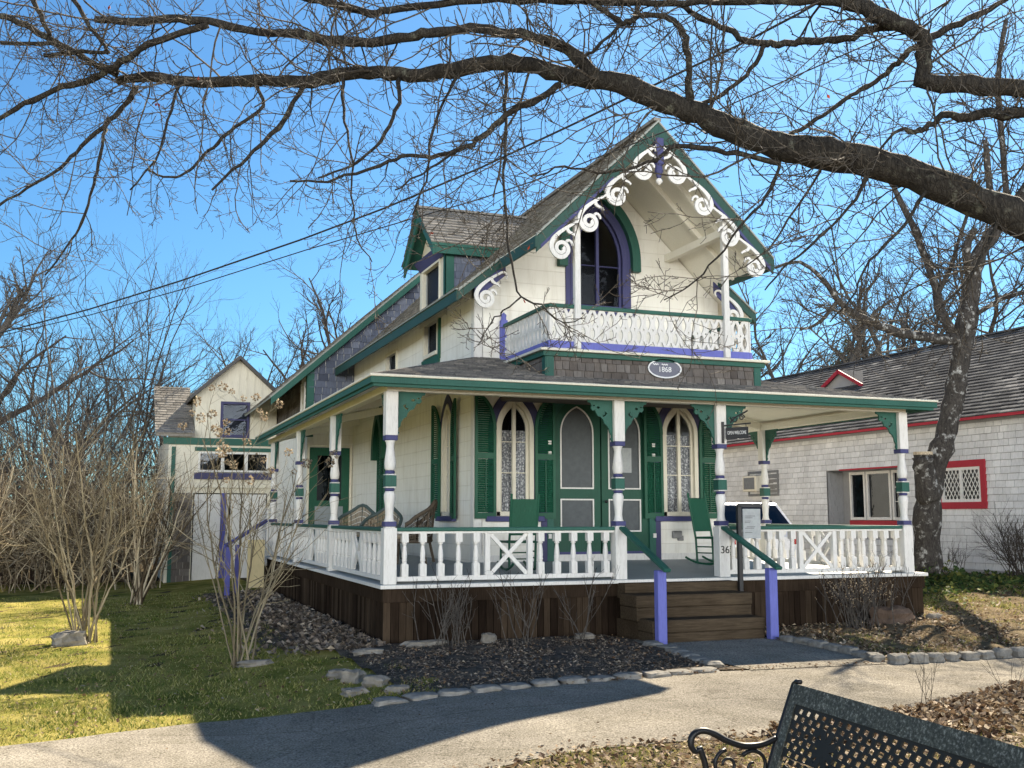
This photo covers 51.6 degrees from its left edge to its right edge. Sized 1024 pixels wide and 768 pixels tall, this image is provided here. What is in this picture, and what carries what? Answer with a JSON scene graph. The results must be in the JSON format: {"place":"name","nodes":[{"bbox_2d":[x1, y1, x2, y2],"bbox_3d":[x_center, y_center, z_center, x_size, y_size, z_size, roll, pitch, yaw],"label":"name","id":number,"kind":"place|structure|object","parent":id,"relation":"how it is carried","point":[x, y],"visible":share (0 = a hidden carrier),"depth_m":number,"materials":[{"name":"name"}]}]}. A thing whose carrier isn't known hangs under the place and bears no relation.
{"place":"outdoors","nodes":[
{"label":"outdoors","id":0,"kind":"place"},
{"bbox_2d":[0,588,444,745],"bbox_3d":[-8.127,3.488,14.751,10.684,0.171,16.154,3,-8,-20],"label":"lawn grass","id":1,"kind":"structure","parent":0,"point":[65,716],"depth_m":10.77,"materials":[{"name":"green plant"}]},
{"bbox_2d":[0,5,815,333],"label":"overhead wire","id":2,"kind":"object","parent":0,"point":[408,197],"visible":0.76,"depth_m":14.94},
{"bbox_2d":[0,2,944,335],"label":"overhead wire","id":3,"kind":"object","parent":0,"point":[466,202],"visible":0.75,"depth_m":15.75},
{"bbox_2d":[0,657,1023,767],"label":"path","id":4,"kind":"structure","parent":0,"point":[432,735],"depth_m":8.42,"materials":[{"name":"concrete"}]},
{"bbox_2d":[348,654,1017,767],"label":"fallen leaves","id":5,"kind":"object","parent":4,"relation":"on","point":[621,739],"visible":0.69,"depth_m":9.33,"materials":[{"name":"plant"}]},
{"bbox_2d":[0,518,1023,766],"bbox_3d":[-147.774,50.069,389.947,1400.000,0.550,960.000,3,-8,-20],"label":"ground","id":6,"kind":"structure","parent":0,"point":[158,664],"depth_m":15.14,"materials":[{"name":"green plant"}]},
{"bbox_2d":[0,447,46,557],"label":"bare shrub","id":7,"kind":"object","parent":6,"relation":"on","point":[1,508],"visible":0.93,"depth_m":20.49,"materials":[{"name":"plant"}]},
{"bbox_2d":[0,233,79,510],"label":"crooked tree","id":8,"kind":"object","parent":6,"relation":"on","point":[18,301],"visible":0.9,"depth_m":39.66,"materials":[{"name":"brown plant"}]},
{"bbox_2d":[0,488,132,582],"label":"board fence","id":9,"kind":"object","parent":6,"relation":"on","point":[32,573],"visible":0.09,"depth_m":28.33,"materials":[{"name":"brown wood"}]},
{"bbox_2d":[50,630,87,646],"bbox_3d":[-5.983,3.449,14.257,0.472,0.272,0.351,7,-10,-43],"label":"rock","id":10,"kind":"object","parent":6,"relation":"on","point":[64,638],"visible":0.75,"depth_m":14.16,"materials":[{"name":"grey stone"}]},
{"bbox_2d":[0,289,170,448],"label":"bare tree","id":11,"kind":"object","parent":6,"relation":"on","point":[43,350],"visible":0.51,"depth_m":47.40,"materials":[{"name":"brown plant"}]},
{"bbox_2d":[0,314,185,570],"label":"spreading tree","id":12,"kind":"object","parent":6,"relation":"on","point":[36,437],"visible":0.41,"depth_m":34.15,"materials":[{"name":"brown plant"}]},
{"bbox_2d":[0,380,189,642],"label":"bare shrub","id":13,"kind":"object","parent":6,"relation":"on","point":[86,611],"visible":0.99,"depth_m":14.56,"materials":[{"name":"brown plant"}]},
{"bbox_2d":[0,341,192,558],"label":"distant woodland","id":14,"kind":"object","parent":6,"relation":"on","point":[23,453],"visible":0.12,"depth_m":41.20,"materials":[{"name":"brown plant"}]},
{"bbox_2d":[1,325,198,537],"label":"bare tree","id":15,"kind":"object","parent":6,"relation":"on","point":[97,395],"visible":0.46,"depth_m":54.58,"materials":[{"name":"brown plant"}]},
{"bbox_2d":[0,384,206,595],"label":"brushwood","id":16,"kind":"object","parent":6,"relation":"on","point":[10,567],"visible":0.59,"depth_m":25.43,"materials":[{"name":"plant"}]},
{"bbox_2d":[29,383,200,548],"bbox_3d":[-10.147,2.688,32.385,8.448,6.294,7.699,-2,-7,12],"label":"spreading tree","id":17,"kind":"object","parent":6,"relation":"on","point":[92,426],"visible":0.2,"depth_m":32.54,"materials":[{"name":"brown plant"}]},
{"bbox_2d":[67,429,206,588],"bbox_3d":[-9.055,3.050,25.383,2.855,3.773,2.805,-3,-8,20],"label":"bare shrub","id":18,"kind":"object","parent":6,"relation":"on","point":[171,525],"visible":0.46,"depth_m":25.45,"materials":[{"name":"plant"}]},
{"bbox_2d":[80,422,229,604],"bbox_3d":[-7.036,2.599,21.152,2.917,3.636,2.396,-2,-7,15],"label":"bare shrub","id":19,"kind":"object","parent":6,"relation":"on","point":[138,591],"visible":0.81,"depth_m":21.02,"materials":[{"name":"plant"}]},
{"bbox_2d":[78,346,240,480],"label":"bare tree","id":20,"kind":"object","parent":6,"relation":"on","point":[159,370],"visible":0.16,"depth_m":58.62,"materials":[{"name":"brown plant"}]},
{"bbox_2d":[0,209,346,575],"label":"spreading tree","id":21,"kind":"object","parent":6,"relation":"on","point":[127,388],"visible":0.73,"depth_m":30.09,"materials":[{"name":"brown plant"}]},
{"bbox_2d":[0,595,404,737],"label":"fallen leaves","id":22,"kind":"object","parent":6,"relation":"on","point":[117,719],"visible":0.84,"depth_m":11.15,"materials":[{"name":"brown plant"}]},
{"bbox_2d":[153,355,276,582],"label":"carriage house","id":23,"kind":"structure","parent":6,"relation":"on","point":[240,375],"depth_m":28.08,"materials":[{"name":"beige paint"}]},
{"bbox_2d":[191,493,265,580],"bbox_3d":[-7.437,4.028,27.886,1.840,2.300,0.090,3,-8,-20],"label":"garage door","id":24,"kind":"structure","parent":23,"relation":"in","point":[200,570],"depth_m":27.79,"materials":[{"name":"white paint"}]},
{"bbox_2d":[220,401,249,437],"bbox_3d":[-7.407,0.959,28.330,0.760,0.960,0.155,3,-8,-20],"label":"window","id":25,"kind":"structure","parent":23,"relation":"in","point":[232,411],"depth_m":28.37,"materials":[{"name":"glass"}]},
{"bbox_2d":[173,306,299,387],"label":"bare tree","id":26,"kind":"object","parent":6,"relation":"on","point":[251,339],"visible":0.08,"depth_m":60.21,"materials":[{"name":"brown plant"}]},
{"bbox_2d":[236,659,273,667],"bbox_3d":[-2.906,3.175,12.017,0.436,0.099,0.151,3,-8,-20],"label":"rock","id":27,"kind":"object","parent":6,"relation":"on","point":[250,663],"visible":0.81,"depth_m":11.96,"materials":[{"name":"grey stone"}]},
{"bbox_2d":[162,381,358,667],"bbox_3d":[-3.252,1.684,13.007,2.334,3.387,3.101,-1,-7,12],"label":"flowering shrub","id":28,"kind":"object","parent":6,"relation":"on","point":[240,632],"visible":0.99,"depth_m":12.49,"materials":[{"name":"brown plant"}]},
{"bbox_2d":[192,588,385,658],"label":"fallen leaves","id":29,"kind":"object","parent":6,"relation":"on","point":[332,631],"visible":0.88,"depth_m":15.17,"materials":[{"name":"brown plant"}]},
{"bbox_2d":[237,244,357,384],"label":"bare tree","id":30,"kind":"object","parent":6,"relation":"on","point":[302,359],"visible":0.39,"depth_m":58.05,"materials":[{"name":"brown plant"}]},
{"bbox_2d":[202,589,415,653],"bbox_3d":[-3.867,3.810,17.482,1.500,0.105,11.920,3,-8,-20],"label":"leafy strip","id":31,"kind":"object","parent":6,"relation":"on","point":[276,637],"visible":0.22,"depth_m":15.23,"materials":[{"name":"brown plant"}]},
{"bbox_2d":[222,519,267,597],"bbox_3d":[-5.505,3.656,21.979,0.146,1.677,1.577,-2,-8,19],"label":"stair rail","id":32,"kind":"object","parent":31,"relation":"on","point":[236,568],"visible":0.48,"depth_m":21.35,"materials":[{"name":"paint"}]},
{"bbox_2d":[246,540,264,587],"bbox_3d":[-5.435,3.807,22.476,0.350,1.000,0.060,3,-8,-20],"label":"leaning board","id":33,"kind":"object","parent":31,"relation":"on","point":[257,569],"visible":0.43,"depth_m":22.45,"materials":[{"name":"beige wood"}]},
{"bbox_2d":[280,277,352,366],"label":"bare tree","id":34,"kind":"object","parent":6,"relation":"on","point":[334,324],"visible":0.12,"depth_m":57.61,"materials":[{"name":"brown plant"}]},
{"bbox_2d":[340,668,366,683],"bbox_3d":[-1.570,2.921,10.543,0.217,0.180,0.214,-4,-8,27],"label":"rock","id":35,"kind":"object","parent":6,"relation":"on","point":[355,676],"visible":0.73,"depth_m":10.47,"materials":[{"name":"grey stone"}]},
{"bbox_2d":[340,687,370,697],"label":"rock","id":36,"kind":"object","parent":6,"relation":"on","point":[351,692],"visible":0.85,"depth_m":9.81,"materials":[{"name":"grey stone"}]},
{"bbox_2d":[361,674,390,687],"bbox_3d":[-1.328,2.883,10.247,0.289,0.147,0.212,-2,-7,14],"label":"rock","id":37,"kind":"object","parent":6,"relation":"on","point":[370,680],"visible":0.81,"depth_m":10.18,"materials":[{"name":"grey stone"}]},
{"bbox_2d":[371,696,408,706],"bbox_3d":[-1.081,2.807,9.335,0.315,0.098,0.258,3,-8,-20],"label":"edging stone","id":38,"kind":"object","parent":6,"relation":"on","point":[382,701],"visible":0.71,"depth_m":9.26,"materials":[{"name":"grey stone"}]},
{"bbox_2d":[401,691,437,700],"bbox_3d":[-0.816,2.806,9.468,0.320,0.093,0.253,3,-8,-20],"label":"edging stone","id":39,"kind":"object","parent":6,"relation":"on","point":[415,696],"visible":0.63,"depth_m":9.41,"materials":[{"name":"grey stone"}]},
{"bbox_2d":[437,688,471,695],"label":"edging stone","id":40,"kind":"object","parent":6,"relation":"on","point":[452,691],"visible":0.59,"depth_m":9.55,"materials":[{"name":"grey stone"}]},
{"bbox_2d":[470,684,502,692],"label":"edging stone","id":41,"kind":"object","parent":6,"relation":"on","point":[482,688],"visible":0.59,"depth_m":9.71,"materials":[{"name":"grey stone"}]},
{"bbox_2d":[499,682,531,689],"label":"edging stone","id":42,"kind":"object","parent":6,"relation":"on","point":[516,685],"visible":0.64,"depth_m":9.88,"materials":[{"name":"grey stone"}]},
{"bbox_2d":[334,634,744,692],"bbox_3d":[0.154,3.095,11.947,3.700,0.072,3.798,3,-8,-20],"label":"flower bed","id":43,"kind":"object","parent":6,"relation":"on","point":[557,656],"visible":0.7,"depth_m":11.66,"materials":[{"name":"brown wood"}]},
{"bbox_2d":[351,648,383,655],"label":"rock","id":44,"kind":"object","parent":43,"relation":"on","point":[361,651],"visible":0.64,"depth_m":12.27,"materials":[{"name":"grey stone"}]},
{"bbox_2d":[399,639,447,647],"bbox_3d":[-1.079,3.217,13.085,0.650,0.111,0.222,3,-8,-20],"label":"rock","id":45,"kind":"object","parent":43,"relation":"on","point":[413,643],"visible":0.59,"depth_m":13.01,"materials":[{"name":"grey stone"}]},
{"bbox_2d":[402,559,477,649],"bbox_3d":[-0.842,2.723,13.092,0.894,1.138,1.177,3,-8,-20],"label":"twig shrub","id":46,"kind":"object","parent":43,"relation":"on","point":[456,622],"visible":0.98,"depth_m":13.08,"materials":[{"name":"brown plant"}]},
{"bbox_2d":[488,566,552,647],"bbox_3d":[0.026,2.793,13.323,0.801,1.056,1.079,1,-7,-11],"label":"twig shrub","id":47,"kind":"object","parent":43,"relation":"on","point":[525,623],"visible":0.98,"depth_m":13.24,"materials":[{"name":"brown plant"}]},
{"bbox_2d":[350,634,727,684],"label":"wood chips","id":48,"kind":"object","parent":43,"relation":"on","point":[618,640],"visible":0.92,"depth_m":11.94,"materials":[{"name":"brown wood"}]},
{"bbox_2d":[552,556,619,639],"bbox_3d":[0.916,2.789,13.687,0.932,1.158,0.554,-2,-7,16],"label":"twig shrub","id":49,"kind":"object","parent":43,"relation":"on","point":[587,623],"visible":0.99,"depth_m":13.65,"materials":[{"name":"brown plant"}]},
{"bbox_2d":[530,678,559,686],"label":"edging stone","id":50,"kind":"object","parent":6,"relation":"on","point":[542,682],"visible":0.65,"depth_m":10.04,"materials":[{"name":"grey stone"}]},
{"bbox_2d":[557,675,587,683],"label":"edging stone","id":51,"kind":"object","parent":6,"relation":"on","point":[578,679],"visible":0.65,"depth_m":10.19,"materials":[{"name":"grey stone"}]},
{"bbox_2d":[244,117,937,643],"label":"cottage","id":52,"kind":"structure","parent":6,"relation":"on","point":[610,457],"depth_m":16.47,"materials":[{"name":"white paint"}]},
{"bbox_2d":[308,447,349,542],"bbox_3d":[-4.195,2.590,24.271,0.920,2.260,0.060,3,-8,-20],"label":"side door","id":53,"kind":"structure","parent":52,"relation":"in","point":[316,494],"depth_m":24.28,"materials":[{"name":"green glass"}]},
{"bbox_2d":[337,504,376,541],"bbox_3d":[-2.855,2.698,19.305,0.820,1.046,0.712,-2,-7,14],"label":"wicker chair","id":54,"kind":"object","parent":52,"relation":"on","point":[368,509],"visible":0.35,"depth_m":19.62,"materials":[{"name":"brown wicker"}]},
{"bbox_2d":[357,507,402,563],"bbox_3d":[-2.252,2.567,18.143,0.783,0.999,0.680,-3,-8,21],"label":"wicker chair","id":55,"kind":"object","parent":52,"relation":"on","point":[397,513],"visible":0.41,"depth_m":18.40,"materials":[{"name":"brown wicker"}]},
{"bbox_2d":[385,348,397,370],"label":"window","id":56,"kind":"structure","parent":52,"relation":"in","point":[393,354],"depth_m":21.70,"materials":[{"name":"white glass"}]},
{"bbox_2d":[397,499,437,564],"bbox_3d":[-1.537,2.347,16.642,0.725,1.065,0.835,-1,-7,7],"label":"wicker chair","id":57,"kind":"object","parent":52,"relation":"on","point":[414,538],"visible":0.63,"depth_m":16.42,"materials":[{"name":"brown wicker"}]},
{"bbox_2d":[422,315,437,360],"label":"window","id":58,"kind":"structure","parent":52,"relation":"in","point":[432,323],"depth_m":19.07,"materials":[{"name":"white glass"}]},
{"bbox_2d":[421,258,440,309],"bbox_3d":[-1.405,-1.686,18.905,0.155,0.880,1.140,3,-8,-20],"label":"window","id":59,"kind":"structure","parent":52,"relation":"in","point":[434,277],"depth_m":19.18,"materials":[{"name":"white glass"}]},
{"bbox_2d":[435,394,455,520],"bbox_3d":[-1.061,1.210,17.588,0.150,2.117,0.940,3,-8,-20],"label":"arched window","id":60,"kind":"structure","parent":52,"relation":"in","point":[447,406],"depth_m":17.75,"materials":[{"name":"beige paint"}]},
{"bbox_2d":[485,398,544,521],"bbox_3d":[0.031,1.086,16.594,0.960,2.116,0.208,3,-8,-20],"label":"arched window","id":61,"kind":"structure","parent":52,"relation":"in","point":[515,450],"depth_m":16.61,"materials":[{"name":"beige paint"}]},
{"bbox_2d":[497,494,539,570],"bbox_3d":[0.096,2.148,15.369,0.460,1.097,0.805,2,-7,-16],"label":"rocking chair","id":62,"kind":"object","parent":52,"relation":"on","point":[524,512],"visible":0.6,"depth_m":15.13,"materials":[{"name":"green wood"}]},
{"bbox_2d":[554,404,600,554],"bbox_3d":[1.025,1.467,16.919,0.836,2.710,0.050,3,-8,-20],"label":"screen door","id":63,"kind":"structure","parent":52,"relation":"in","point":[578,499],"depth_m":16.93,"materials":[{"name":"white paint"}]},
{"bbox_2d":[563,201,634,316],"bbox_3d":[1.417,-2.108,17.486,1.340,1.975,0.150,3,-8,-20],"label":"arched window","id":64,"kind":"structure","parent":52,"relation":"in","point":[612,224],"depth_m":17.57,"materials":[{"name":"purple paint"}]},
{"bbox_2d":[600,408,648,553],"bbox_3d":[1.843,1.501,17.184,0.836,2.710,0.125,3,-8,-20],"label":"screen door","id":65,"kind":"structure","parent":52,"relation":"in","point":[633,502],"depth_m":17.20,"materials":[{"name":"white paint"}]},
{"bbox_2d":[648,359,681,377],"bbox_3d":[2.234,-0.223,15.521,0.557,0.286,0.030,3,-8,-20],"label":"plaque","id":66,"kind":"object","parent":52,"relation":"attached to","point":[664,370],"visible":1,"depth_m":15.51,"materials":[{"name":"stone"}]},
{"bbox_2d":[655,408,704,520],"bbox_3d":[2.774,1.215,17.617,1.000,2.114,0.208,3,-8,-20],"label":"arched window","id":67,"kind":"structure","parent":52,"relation":"in","point":[680,453],"depth_m":17.64,"materials":[{"name":"beige paint"}]},
{"bbox_2d":[685,493,730,564],"bbox_3d":[3.201,2.295,16.815,0.475,1.133,0.831,6,-9,-40],"label":"rocking chair","id":68,"kind":"object","parent":52,"relation":"on","point":[699,513],"visible":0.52,"depth_m":17.00,"materials":[{"name":"green wood"}]},
{"bbox_2d":[721,410,750,442],"bbox_3d":[3.220,0.612,15.219,0.430,0.468,0.050,-4,-8,26],"label":"hanging sign","id":69,"kind":"object","parent":52,"relation":"attached to","point":[736,432],"visible":1,"depth_m":15.21,"materials":[{"name":"wood"}]},
{"bbox_2d":[612,671,641,679],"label":"edging stone","id":70,"kind":"object","parent":6,"relation":"on","point":[633,675],"visible":0.64,"depth_m":10.47,"materials":[{"name":"grey stone"}]},
{"bbox_2d":[642,670,671,677],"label":"edging stone","id":71,"kind":"object","parent":6,"relation":"on","point":[654,673],"visible":0.66,"depth_m":10.61,"materials":[{"name":"grey stone"}]},
{"bbox_2d":[736,503,761,590],"bbox_3d":[3.352,2.591,14.858,0.405,1.830,0.077,3,-8,-20],"label":"notice post","id":72,"kind":"object","parent":6,"relation":"on","point":[749,520],"visible":0.88,"depth_m":14.88,"materials":[{"name":"black paint"}]},
{"bbox_2d":[736,306,795,378],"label":"bare tree","id":73,"kind":"object","parent":6,"relation":"on","point":[773,337],"visible":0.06,"depth_m":57.27,"materials":[{"name":"brown plant"}]},
{"bbox_2d":[736,240,871,378],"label":"bare tree","id":74,"kind":"object","parent":6,"relation":"on","point":[799,366],"visible":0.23,"depth_m":49.46,"materials":[{"name":"brown plant"}]},
{"bbox_2d":[803,266,921,367],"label":"bare tree","id":75,"kind":"object","parent":6,"relation":"on","point":[864,353],"visible":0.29,"depth_m":44.31,"materials":[{"name":"brown plant"}]},
{"bbox_2d":[723,326,1023,574],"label":"shingled house","id":76,"kind":"structure","parent":6,"relation":"on","point":[842,473],"depth_m":26.11,"materials":[{"name":"white wood"}]},
{"bbox_2d":[743,470,778,496],"bbox_3d":[7.050,2.846,30.334,0.348,0.720,1.520,3,-8,-20],"label":"air conditioner","id":77,"kind":"object","parent":76,"relation":"attached to","point":[752,484],"visible":0.8,"depth_m":30.20,"materials":[{"name":"beige paint"}]},
{"bbox_2d":[849,470,899,524],"bbox_3d":[9.210,2.875,26.276,0.120,1.450,2.500,3,-8,-20],"label":"sliding window","id":78,"kind":"structure","parent":76,"relation":"in","point":[873,495],"depth_m":26.62,"materials":[{"name":"white paint"}]},
{"bbox_2d":[941,459,988,508],"bbox_3d":[9.884,2.214,23.320,0.080,1.060,1.470,3,-8,-20],"label":"red window","id":79,"kind":"structure","parent":76,"relation":"in","point":[965,483],"depth_m":23.19,"materials":[{"name":"paint"}]},
{"bbox_2d":[750,7,1023,580],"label":"lichened tree","id":80,"kind":"object","parent":6,"relation":"on","point":[929,465],"visible":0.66,"depth_m":20.73,"materials":[{"name":"brown plant"}]},
{"bbox_2d":[764,573,1023,659],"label":"garden bed","id":81,"kind":"object","parent":6,"relation":"on","point":[984,609],"visible":0.32,"depth_m":14.54,"materials":[{"name":"brown plant"}]},
{"bbox_2d":[815,559,897,630],"bbox_3d":[4.816,3.004,15.104,1.199,1.020,1.016,3,-8,-20],"label":"budding shrub","id":82,"kind":"object","parent":81,"relation":"on","point":[850,610],"visible":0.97,"depth_m":14.95,"materials":[{"name":"brown plant"}]},
{"bbox_2d":[847,544,920,623],"bbox_3d":[5.415,2.949,15.501,1.013,1.185,1.355,-4,-8,27],"label":"budding shrub","id":83,"kind":"object","parent":81,"relation":"on","point":[908,585],"visible":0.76,"depth_m":15.53,"materials":[{"name":"brown plant"}]},
{"bbox_2d":[866,605,914,625],"bbox_3d":[5.530,3.408,15.465,0.792,0.370,0.507,3,-8,-20],"label":"rock","id":84,"kind":"object","parent":81,"relation":"on","point":[902,614],"visible":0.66,"depth_m":15.29,"materials":[{"name":"brown stone"}]},
{"bbox_2d":[765,572,1023,655],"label":"fallen leaves","id":85,"kind":"object","parent":81,"relation":"on","point":[917,634],"visible":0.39,"depth_m":14.25,"materials":[{"name":"brown plant"}]},
{"bbox_2d":[792,584,1023,635],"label":"garden grass","id":86,"kind":"structure","parent":81,"relation":"on","point":[955,600],"depth_m":17.70,"materials":[{"name":"plant"}]},
{"bbox_2d":[823,607,1023,654],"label":"grass tufts","id":87,"kind":"object","parent":81,"relation":"on","point":[908,651],"visible":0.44,"depth_m":13.30,"materials":[{"name":"green plant"}]},
{"bbox_2d":[914,560,974,584],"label":"ivy plant","id":88,"kind":"object","parent":81,"relation":"on","point":[954,574],"visible":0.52,"depth_m":20.43,"materials":[{"name":"green plant"}]},
{"bbox_2d":[923,569,1023,606],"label":"ground cover","id":89,"kind":"object","parent":81,"relation":"on","point":[986,582],"visible":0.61,"depth_m":19.46,"materials":[{"name":"green plant"}]},
{"bbox_2d":[963,497,1023,577],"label":"bare shrub","id":90,"kind":"object","parent":81,"relation":"on","point":[1019,544],"visible":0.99,"depth_m":20.65,"materials":[{"name":"brown plant"}]},
{"bbox_2d":[887,653,909,663],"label":"edging stone","id":91,"kind":"object","parent":6,"relation":"on","point":[897,658],"visible":0.74,"depth_m":11.54,"materials":[{"name":"grey stone"}]},
{"bbox_2d":[790,223,1013,354],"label":"bare tree","id":92,"kind":"object","parent":6,"relation":"on","point":[905,325],"visible":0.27,"depth_m":54.65,"materials":[{"name":"brown plant"}]},
{"bbox_2d":[907,652,929,663],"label":"edging stone","id":93,"kind":"object","parent":6,"relation":"on","point":[921,657],"visible":0.7,"depth_m":11.59,"materials":[{"name":"grey stone"}]},
{"bbox_2d":[865,175,1023,350],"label":"bare tree","id":94,"kind":"object","parent":6,"relation":"on","point":[1002,309],"visible":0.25,"depth_m":47.07,"materials":[{"name":"brown plant"}]},
{"bbox_2d":[0,0,1023,517],"label":"sky","id":95,"kind":"structure","parent":0,"point":[256,284],"materials":[{"name":"blue"}]},
{"bbox_2d":[495,699,1023,767],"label":"verge","id":96,"kind":"structure","parent":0,"point":[1018,725],"depth_m":7.08,"materials":[{"name":"brown plant"}]},
{"bbox_2d":[0,0,1023,427],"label":"oak tree","id":97,"kind":"object","parent":96,"relation":"on","point":[968,196],"visible":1,"depth_m":7.12,"materials":[{"name":"brown plant"}]},
{"bbox_2d":[478,709,1023,767],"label":"fallen leaves","id":98,"kind":"object","parent":96,"relation":"on","point":[658,760],"visible":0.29,"depth_m":7.06,"materials":[{"name":"brown plant"}]},
{"bbox_2d":[687,679,1023,767],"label":"garden bench","id":99,"kind":"object","parent":96,"relation":"on","point":[967,749],"visible":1,"depth_m":4.25,"materials":[{"name":"paint"}]},
{"bbox_2d":[766,678,1023,760],"bbox_3d":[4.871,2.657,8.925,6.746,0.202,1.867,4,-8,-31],"label":"fallen leaves","id":100,"kind":"object","parent":96,"relation":"on","point":[974,708],"visible":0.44,"depth_m":8.38,"materials":[{"name":"brown plant"}]},
{"bbox_2d":[634,637,890,669],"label":"entrance walk","id":101,"kind":"structure","parent":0,"point":[756,652],"depth_m":12.27,"materials":[{"name":"concrete"}]},
{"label":"driveway","id":102,"kind":"structure","parent":0,"visible":0},
{"bbox_2d":[725,501,796,561],"bbox_3d":[4.835,3.547,24.978,2.267,1.999,4.680,2,-7,-14],"label":"parked car","id":103,"kind":"object","parent":102,"relation":"on","point":[777,515],"visible":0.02,"depth_m":23.25,"materials":[{"name":"white metal"}]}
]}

